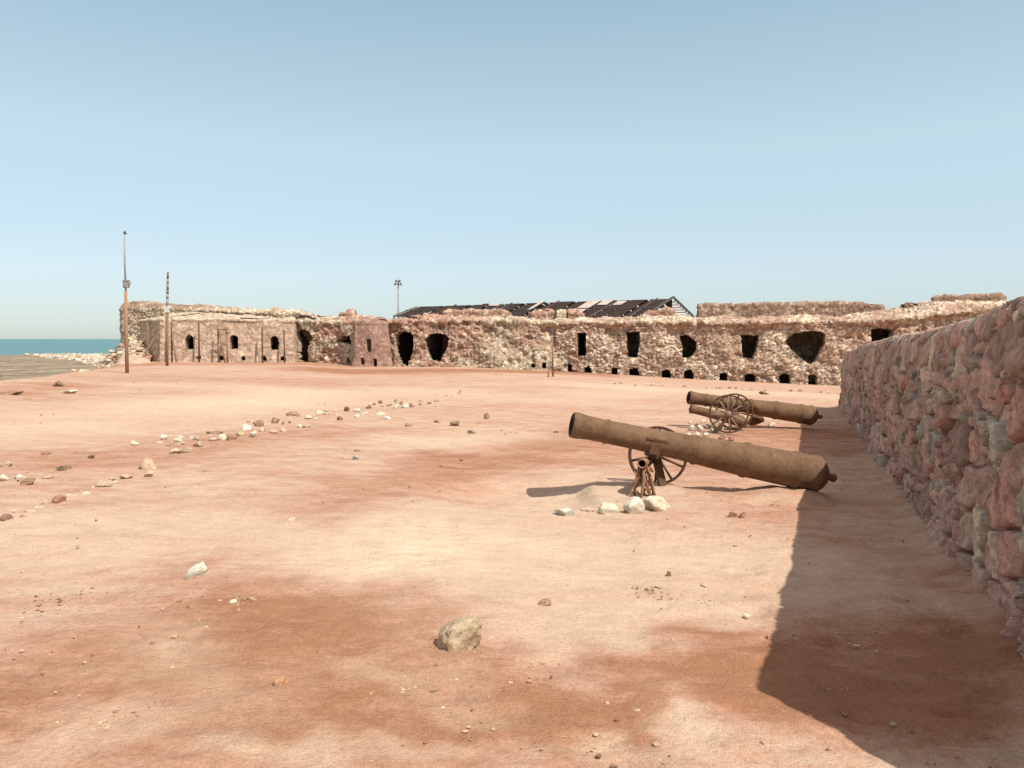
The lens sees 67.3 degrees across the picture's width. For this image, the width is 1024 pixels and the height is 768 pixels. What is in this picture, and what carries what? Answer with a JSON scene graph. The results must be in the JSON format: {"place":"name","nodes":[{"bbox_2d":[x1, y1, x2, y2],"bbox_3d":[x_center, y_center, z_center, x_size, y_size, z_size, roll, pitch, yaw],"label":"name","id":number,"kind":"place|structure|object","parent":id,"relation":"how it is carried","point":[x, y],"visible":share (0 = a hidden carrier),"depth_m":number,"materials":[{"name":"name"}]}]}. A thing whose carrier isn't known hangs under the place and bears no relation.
{"place":"outdoors","nodes":[
{"label":"outdoors","id":0,"kind":"place"},
{"bbox_2d":[0,339,120,354],"bbox_3d":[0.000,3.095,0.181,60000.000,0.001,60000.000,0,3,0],"label":"sea","id":1,"kind":"structure","parent":0,"point":[42,346],"depth_m":317.84,"materials":[{"name":"liquid"}]},
{"bbox_2d":[0,355,1023,767],"bbox_3d":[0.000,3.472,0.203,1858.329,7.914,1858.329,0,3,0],"label":"ground","id":2,"kind":"structure","parent":0,"point":[372,573],"depth_m":5.06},
{"bbox_2d":[0,474,8,480],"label":"stone","id":3,"kind":"object","parent":2,"relation":"on","point":[3,477],"visible":0.99,"depth_m":8.28,"materials":[{"name":"white stone"}]},
{"bbox_2d":[0,461,11,466],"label":"stone","id":4,"kind":"object","parent":2,"relation":"on","point":[7,464],"visible":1,"depth_m":9.16,"materials":[{"name":"beige stone"}]},
{"bbox_2d":[0,513,12,520],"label":"stone","id":5,"kind":"object","parent":2,"relation":"on","point":[5,516],"visible":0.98,"depth_m":6.50,"materials":[{"name":"brown stone"}]},
{"bbox_2d":[0,390,23,394],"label":"stone","id":6,"kind":"object","parent":2,"relation":"on","point":[13,392],"visible":0.94,"depth_m":19.93,"materials":[{"name":"brown stone"}]},
{"bbox_2d":[14,474,24,478],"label":"stone","id":7,"kind":"object","parent":2,"relation":"on","point":[19,476],"visible":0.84,"depth_m":8.40,"materials":[{"name":"white stone"}]},
{"bbox_2d":[20,477,35,484],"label":"stone","id":8,"kind":"object","parent":2,"relation":"on","point":[28,481],"visible":0.97,"depth_m":8.08,"materials":[{"name":"brown stone"}]},
{"bbox_2d":[22,509,36,511],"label":"stone","id":9,"kind":"object","parent":2,"relation":"on","point":[30,510],"visible":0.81,"depth_m":6.83,"materials":[{"name":"beige stone"}]},
{"bbox_2d":[41,452,51,454],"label":"stone","id":10,"kind":"object","parent":2,"relation":"on","point":[46,453],"visible":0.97,"depth_m":10.11,"materials":[{"name":"red stone"}]},
{"bbox_2d":[41,474,53,478],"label":"stone","id":11,"kind":"object","parent":2,"relation":"on","point":[48,476],"visible":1,"depth_m":8.47,"materials":[{"name":"beige stone"}]},
{"bbox_2d":[52,495,65,503],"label":"stone","id":12,"kind":"object","parent":2,"relation":"on","point":[56,499],"visible":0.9,"depth_m":7.24,"materials":[{"name":"red stone"}]},
{"bbox_2d":[53,381,64,386],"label":"stone","id":13,"kind":"object","parent":2,"relation":"on","point":[58,384],"visible":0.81,"depth_m":23.54,"materials":[{"name":"brown stone"}]},
{"bbox_2d":[56,465,70,470],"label":"stone","id":14,"kind":"object","parent":2,"relation":"on","point":[64,468],"visible":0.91,"depth_m":9.02,"materials":[{"name":"brown stone"}]},
{"bbox_2d":[62,389,77,392],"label":"stone","id":15,"kind":"object","parent":2,"relation":"on","point":[71,391],"visible":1,"depth_m":21.11,"materials":[{"name":"beige stone"}]},
{"bbox_2d":[24,335,152,372],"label":"shore rubble","id":16,"kind":"object","parent":2,"relation":"on","point":[89,358],"visible":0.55,"depth_m":56.46,"materials":[{"name":"stone"}]},
{"bbox_2d":[95,480,111,486],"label":"stone","id":17,"kind":"object","parent":2,"relation":"on","point":[106,483],"visible":0.88,"depth_m":8.11,"materials":[{"name":"beige stone"}]},
{"bbox_2d":[89,343,149,370],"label":"rubble mound","id":18,"kind":"object","parent":2,"relation":"on","point":[134,358],"visible":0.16,"depth_m":49.67,"materials":[{"name":"beige stone"}]},
{"bbox_2d":[122,231,130,372],"bbox_3d":[-17.870,-3.702,35.685,0.348,6.744,0.245,0,3,0],"label":"lamp pole","id":19,"kind":"object","parent":2,"relation":"on","point":[126,284],"visible":0.96,"depth_m":35.67,"materials":[{"name":"brown wood"}]},
{"bbox_2d":[120,474,132,478],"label":"stone","id":20,"kind":"object","parent":2,"relation":"on","point":[125,476],"visible":1,"depth_m":8.64,"materials":[{"name":"beige stone"}]},
{"bbox_2d":[131,440,140,445],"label":"stone","id":21,"kind":"object","parent":2,"relation":"on","point":[134,443],"visible":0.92,"depth_m":11.26,"materials":[{"name":"white stone"}]},
{"bbox_2d":[138,457,156,469],"bbox_3d":[-4.395,0.995,9.289,0.200,0.214,0.176,-3,4,-42],"label":"stone","id":22,"kind":"object","parent":2,"relation":"on","point":[146,463],"visible":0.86,"depth_m":9.26,"materials":[{"name":"beige stone"}]},
{"bbox_2d":[147,323,148,353],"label":"timber prop","id":23,"kind":"object","parent":2,"relation":"on","point":[147,338],"visible":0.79,"depth_m":51.12,"materials":[{"name":"brown wood"}]},
{"bbox_2d":[144,470,153,476],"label":"stone","id":24,"kind":"object","parent":2,"relation":"on","point":[149,473],"visible":0.98,"depth_m":8.82,"materials":[{"name":"beige stone"}]},
{"bbox_2d":[160,434,167,439],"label":"stone","id":25,"kind":"object","parent":2,"relation":"on","point":[163,436],"visible":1,"depth_m":12.04,"materials":[{"name":"white stone"}]},
{"bbox_2d":[163,272,170,365],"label":"marker pole","id":26,"kind":"object","parent":2,"relation":"on","point":[167,307],"visible":0.97,"depth_m":41.46,"materials":[{"name":"brown wood"}]},
{"bbox_2d":[171,322,172,361],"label":"timber prop","id":27,"kind":"object","parent":2,"relation":"on","point":[171,345],"visible":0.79,"depth_m":49.07,"materials":[{"name":"brown wood"}]},
{"bbox_2d":[172,338,176,361],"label":"timber prop","id":28,"kind":"object","parent":2,"relation":"on","point":[174,350],"visible":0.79,"depth_m":48.82,"materials":[{"name":"brown wood"}]},
{"bbox_2d":[169,448,181,453],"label":"stone","id":29,"kind":"object","parent":2,"relation":"on","point":[174,450],"visible":0.99,"depth_m":10.60,"materials":[{"name":"beige stone"}]},
{"bbox_2d":[173,438,182,441],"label":"stone","id":30,"kind":"object","parent":2,"relation":"on","point":[176,440],"visible":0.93,"depth_m":11.81,"materials":[{"name":"white stone"}]},
{"bbox_2d":[182,447,192,452],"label":"stone","id":31,"kind":"object","parent":2,"relation":"on","point":[186,449],"visible":0.9,"depth_m":10.67,"materials":[{"name":"beige stone"}]},
{"bbox_2d":[184,562,209,578],"bbox_3d":[-2.116,1.268,5.174,0.134,0.152,0.135,0,3,0],"label":"stone","id":32,"kind":"object","parent":2,"relation":"on","point":[197,570],"visible":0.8,"depth_m":5.14,"materials":[{"name":"white stone"}]},
{"bbox_2d":[193,441,202,446],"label":"stone","id":33,"kind":"object","parent":2,"relation":"on","point":[198,444],"visible":0.86,"depth_m":11.28,"materials":[{"name":"brown stone"}]},
{"bbox_2d":[198,323,199,361],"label":"timber prop","id":34,"kind":"object","parent":2,"relation":"on","point":[198,342],"visible":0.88,"depth_m":49.40,"materials":[{"name":"brown wood"}]},
{"bbox_2d":[209,437,217,440],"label":"stone","id":35,"kind":"object","parent":2,"relation":"on","point":[213,439],"visible":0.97,"depth_m":12.07,"materials":[{"name":"beige stone"}]},
{"bbox_2d":[209,431,222,434],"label":"stone","id":36,"kind":"object","parent":2,"relation":"on","point":[217,432],"visible":0.77,"depth_m":12.80,"materials":[{"name":"brown stone"}]},
{"bbox_2d":[217,325,219,362],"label":"timber prop","id":37,"kind":"object","parent":2,"relation":"on","point":[218,342],"visible":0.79,"depth_m":49.44,"materials":[{"name":"brown wood"}]},
{"bbox_2d":[218,330,225,362],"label":"timber prop","id":38,"kind":"object","parent":2,"relation":"on","point":[222,346],"visible":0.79,"depth_m":49.20,"materials":[{"name":"brown wood"}]},
{"bbox_2d":[218,434,226,439],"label":"stone","id":39,"kind":"object","parent":2,"relation":"on","point":[222,437],"visible":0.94,"depth_m":12.25,"materials":[{"name":"white stone"}]},
{"bbox_2d":[226,330,227,362],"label":"timber prop","id":40,"kind":"object","parent":2,"relation":"on","point":[227,345],"visible":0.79,"depth_m":49.42,"materials":[{"name":"brown wood"}]},
{"bbox_2d":[226,434,236,439],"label":"stone","id":41,"kind":"object","parent":2,"relation":"on","point":[231,437],"visible":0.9,"depth_m":12.19,"materials":[{"name":"brown stone"}]},
{"bbox_2d":[235,431,244,436],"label":"stone","id":42,"kind":"object","parent":2,"relation":"on","point":[240,433],"visible":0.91,"depth_m":12.69,"materials":[{"name":"beige stone"}]},
{"bbox_2d":[242,424,251,429],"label":"stone","id":43,"kind":"object","parent":2,"relation":"on","point":[247,427],"visible":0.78,"depth_m":13.63,"materials":[{"name":"white stone"}]},
{"bbox_2d":[249,431,257,436],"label":"stone","id":44,"kind":"object","parent":2,"relation":"on","point":[253,434],"visible":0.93,"depth_m":12.64,"materials":[{"name":"white stone"}]},
{"bbox_2d":[253,420,263,426],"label":"stone","id":45,"kind":"object","parent":2,"relation":"on","point":[258,423],"visible":0.89,"depth_m":14.26,"materials":[{"name":"brown stone"}]},
{"bbox_2d":[261,328,262,362],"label":"timber prop","id":46,"kind":"object","parent":2,"relation":"on","point":[262,342],"visible":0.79,"depth_m":49.73,"materials":[{"name":"brown wood"}]},
{"bbox_2d":[271,417,279,423],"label":"stone","id":47,"kind":"object","parent":2,"relation":"on","point":[275,420],"visible":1,"depth_m":14.87,"materials":[{"name":"brown stone"}]},
{"bbox_2d":[273,677,289,686],"bbox_3d":[-1.071,1.386,3.561,0.057,0.070,0.078,2,4,25],"label":"stone","id":48,"kind":"object","parent":2,"relation":"on","point":[280,682],"visible":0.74,"depth_m":3.54,"materials":[{"name":"brown stone"}]},
{"bbox_2d":[283,330,284,362],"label":"timber prop","id":49,"kind":"object","parent":2,"relation":"on","point":[284,343],"visible":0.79,"depth_m":49.95,"materials":[{"name":"brown wood"}]},
{"bbox_2d":[301,423,310,427],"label":"stone","id":50,"kind":"object","parent":2,"relation":"on","point":[306,425],"visible":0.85,"depth_m":14.29,"materials":[{"name":"beige stone"}]},
{"bbox_2d":[394,280,401,318],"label":"floodlight mast","id":51,"kind":"object","parent":2,"relation":"on","point":[398,283],"visible":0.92,"depth_m":60.65,"materials":[{"name":"grey metal"}]},
{"bbox_2d":[450,421,459,425],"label":"stone","id":52,"kind":"object","parent":2,"relation":"on","point":[455,423],"visible":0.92,"depth_m":15.43,"materials":[{"name":"brown stone"}]},
{"bbox_2d":[436,613,482,651],"bbox_3d":[-0.281,1.341,4.064,0.227,0.233,0.179,-1,4,-20],"label":"stone","id":53,"kind":"object","parent":2,"relation":"on","point":[463,633],"visible":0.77,"depth_m":4.00,"materials":[{"name":"beige stone"}]},
{"bbox_2d":[467,429,475,433],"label":"stone","id":54,"kind":"object","parent":2,"relation":"on","point":[471,431],"visible":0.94,"depth_m":14.10,"materials":[{"name":"beige stone"}]},
{"bbox_2d":[0,374,998,767],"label":"pebbles","id":55,"kind":"object","parent":2,"relation":"on","point":[114,712],"visible":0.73,"depth_m":3.86,"materials":[{"name":"stone"}]},
{"bbox_2d":[393,296,693,318],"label":"roofed shelter","id":56,"kind":"object","parent":2,"relation":"on","point":[600,308],"visible":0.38,"depth_m":55.22,"materials":[{"name":"metal"}]},
{"bbox_2d":[538,598,551,605],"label":"stone","id":57,"kind":"object","parent":2,"relation":"on","point":[545,602],"visible":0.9,"depth_m":4.75,"materials":[{"name":"brown stone"}]},
{"bbox_2d":[552,338,553,376],"bbox_3d":[2.078,-1.313,39.223,0.122,2.064,0.090,0,3,0],"label":"post","id":58,"kind":"object","parent":2,"relation":"on","point":[552,360],"visible":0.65,"depth_m":39.22,"materials":[{"name":"brown wood"}]},
{"bbox_2d":[119,292,1007,385],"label":"ruined fort","id":59,"kind":"structure","parent":2,"relation":"on","point":[813,342],"depth_m":48.69,"materials":[{"name":"stone"}]},
{"bbox_2d":[185,335,193,348],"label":"window","id":60,"kind":"structure","parent":59,"relation":"in","point":[189,343],"depth_m":50.70,"materials":[{"name":"stone"}]},
{"bbox_2d":[230,335,237,349],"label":"window","id":61,"kind":"structure","parent":59,"relation":"in","point":[233,339],"depth_m":51.85,"materials":[{"name":"stone"}]},
{"bbox_2d":[270,336,276,349],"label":"window","id":62,"kind":"structure","parent":59,"relation":"in","point":[272,340],"depth_m":51.27,"materials":[{"name":"stone"}]},
{"bbox_2d":[295,315,325,361],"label":"doorway","id":63,"kind":"structure","parent":59,"relation":"in","point":[303,342],"depth_m":53.06,"materials":[{"name":"stone"}]},
{"bbox_2d":[336,335,350,344],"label":"window","id":64,"kind":"structure","parent":59,"relation":"in","point":[345,339],"depth_m":51.66,"materials":[{"name":"stone"}]},
{"bbox_2d":[366,339,370,351],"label":"window","id":65,"kind":"structure","parent":59,"relation":"in","point":[367,340],"depth_m":49.25,"materials":[{"name":"stone"}]},
{"bbox_2d":[576,332,585,355],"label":"window","id":66,"kind":"structure","parent":59,"relation":"in","point":[579,352],"depth_m":50.82,"materials":[{"name":"paint"}]},
{"bbox_2d":[626,331,639,368],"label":"window","id":67,"kind":"structure","parent":59,"relation":"in","point":[626,331],"depth_m":48.15,"materials":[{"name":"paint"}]},
{"bbox_2d":[742,335,758,358],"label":"window","id":68,"kind":"structure","parent":59,"relation":"in","point":[753,355],"depth_m":46.29,"materials":[{"name":"paint"}]},
{"bbox_2d":[873,328,893,338],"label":"window","id":69,"kind":"structure","parent":59,"relation":"in","point":[889,333],"depth_m":45.45,"materials":[{"name":"paint"}]},
{"bbox_2d":[555,507,574,515],"bbox_3d":[0.519,1.252,7.390,0.204,0.136,0.154,-2,4,-30],"label":"stone","id":70,"kind":"object","parent":2,"relation":"on","point":[565,511],"visible":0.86,"depth_m":7.33,"materials":[{"name":"white stone"}]},
{"bbox_2d":[580,507,594,511],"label":"stone","id":71,"kind":"object","parent":2,"relation":"on","point":[586,509],"visible":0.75,"depth_m":7.52,"materials":[{"name":"beige stone"}]},
{"bbox_2d":[596,502,617,513],"bbox_3d":[0.924,1.223,7.521,0.258,0.149,0.168,-2,4,-29],"label":"stone","id":72,"kind":"object","parent":2,"relation":"on","point":[607,508],"visible":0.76,"depth_m":7.46,"materials":[{"name":"white stone"}]},
{"bbox_2d":[623,496,644,513],"bbox_3d":[1.175,1.215,7.545,0.232,0.220,0.178,-3,4,-42],"label":"stone","id":73,"kind":"object","parent":2,"relation":"on","point":[634,505],"visible":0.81,"depth_m":7.48,"materials":[{"name":"white stone"}]},
{"bbox_2d":[643,495,669,511],"bbox_3d":[1.453,1.227,7.758,0.258,0.206,0.220,-2,4,-29],"label":"stone","id":74,"kind":"object","parent":2,"relation":"on","point":[656,503],"visible":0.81,"depth_m":7.68,"materials":[{"name":"white stone"}]},
{"bbox_2d":[568,412,836,497],"bbox_3d":[2.180,0.779,8.793,3.103,0.971,1.126,0,3,0],"label":"cannon","id":75,"kind":"object","parent":2,"relation":"on","point":[786,468],"visible":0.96,"depth_m":8.54,"materials":[{"name":"metal"}]},
{"bbox_2d":[701,582,707,586],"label":"stone","id":76,"kind":"object","parent":2,"relation":"on","point":[704,584],"visible":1,"depth_m":5.26,"materials":[{"name":"beige stone"}]},
{"bbox_2d":[710,421,723,432],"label":"stone","id":77,"kind":"object","parent":2,"relation":"on","point":[718,424],"visible":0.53,"depth_m":15.64,"materials":[{"name":"beige stone"}]},
{"bbox_2d":[729,511,736,516],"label":"stone","id":78,"kind":"object","parent":2,"relation":"on","point":[732,514],"visible":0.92,"depth_m":7.54,"materials":[{"name":"brown stone"}]},
{"bbox_2d":[738,512,745,517],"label":"stone","id":79,"kind":"object","parent":2,"relation":"on","point":[742,515],"visible":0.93,"depth_m":7.51,"materials":[{"name":"brown stone"}]},
{"bbox_2d":[686,391,822,432],"bbox_3d":[5.381,0.575,16.077,3.053,0.816,1.665,0,3,-8],"label":"cannon","id":80,"kind":"object","parent":2,"relation":"on","point":[730,405],"visible":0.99,"depth_m":16.54,"materials":[{"name":"metal"}]},
{"bbox_2d":[689,404,745,426],"bbox_3d":[4.359,0.672,16.277,1.211,0.485,0.250,0,3,1],"label":"cannon barrel","id":81,"kind":"object","parent":80,"relation":"on","point":[697,410],"visible":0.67,"depth_m":16.21,"materials":[{"name":"metal"}]},
{"bbox_2d":[747,415,764,425],"bbox_3d":[5.492,0.822,17.355,0.372,0.283,0.269,0,3,0],"label":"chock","id":82,"kind":"object","parent":2,"relation":"on","point":[756,420],"visible":0.86,"depth_m":17.27,"materials":[{"name":"brown wood"}]},
{"bbox_2d":[838,296,1023,659],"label":"boulder wall","id":83,"kind":"structure","parent":2,"relation":"on","point":[935,416],"depth_m":6.00,"materials":[{"name":"stone"}]},
{"bbox_2d":[0,0,1023,338],"label":"sky","id":84,"kind":"structure","parent":0,"point":[312,156],"materials":[{"name":"blue"}]}
]}

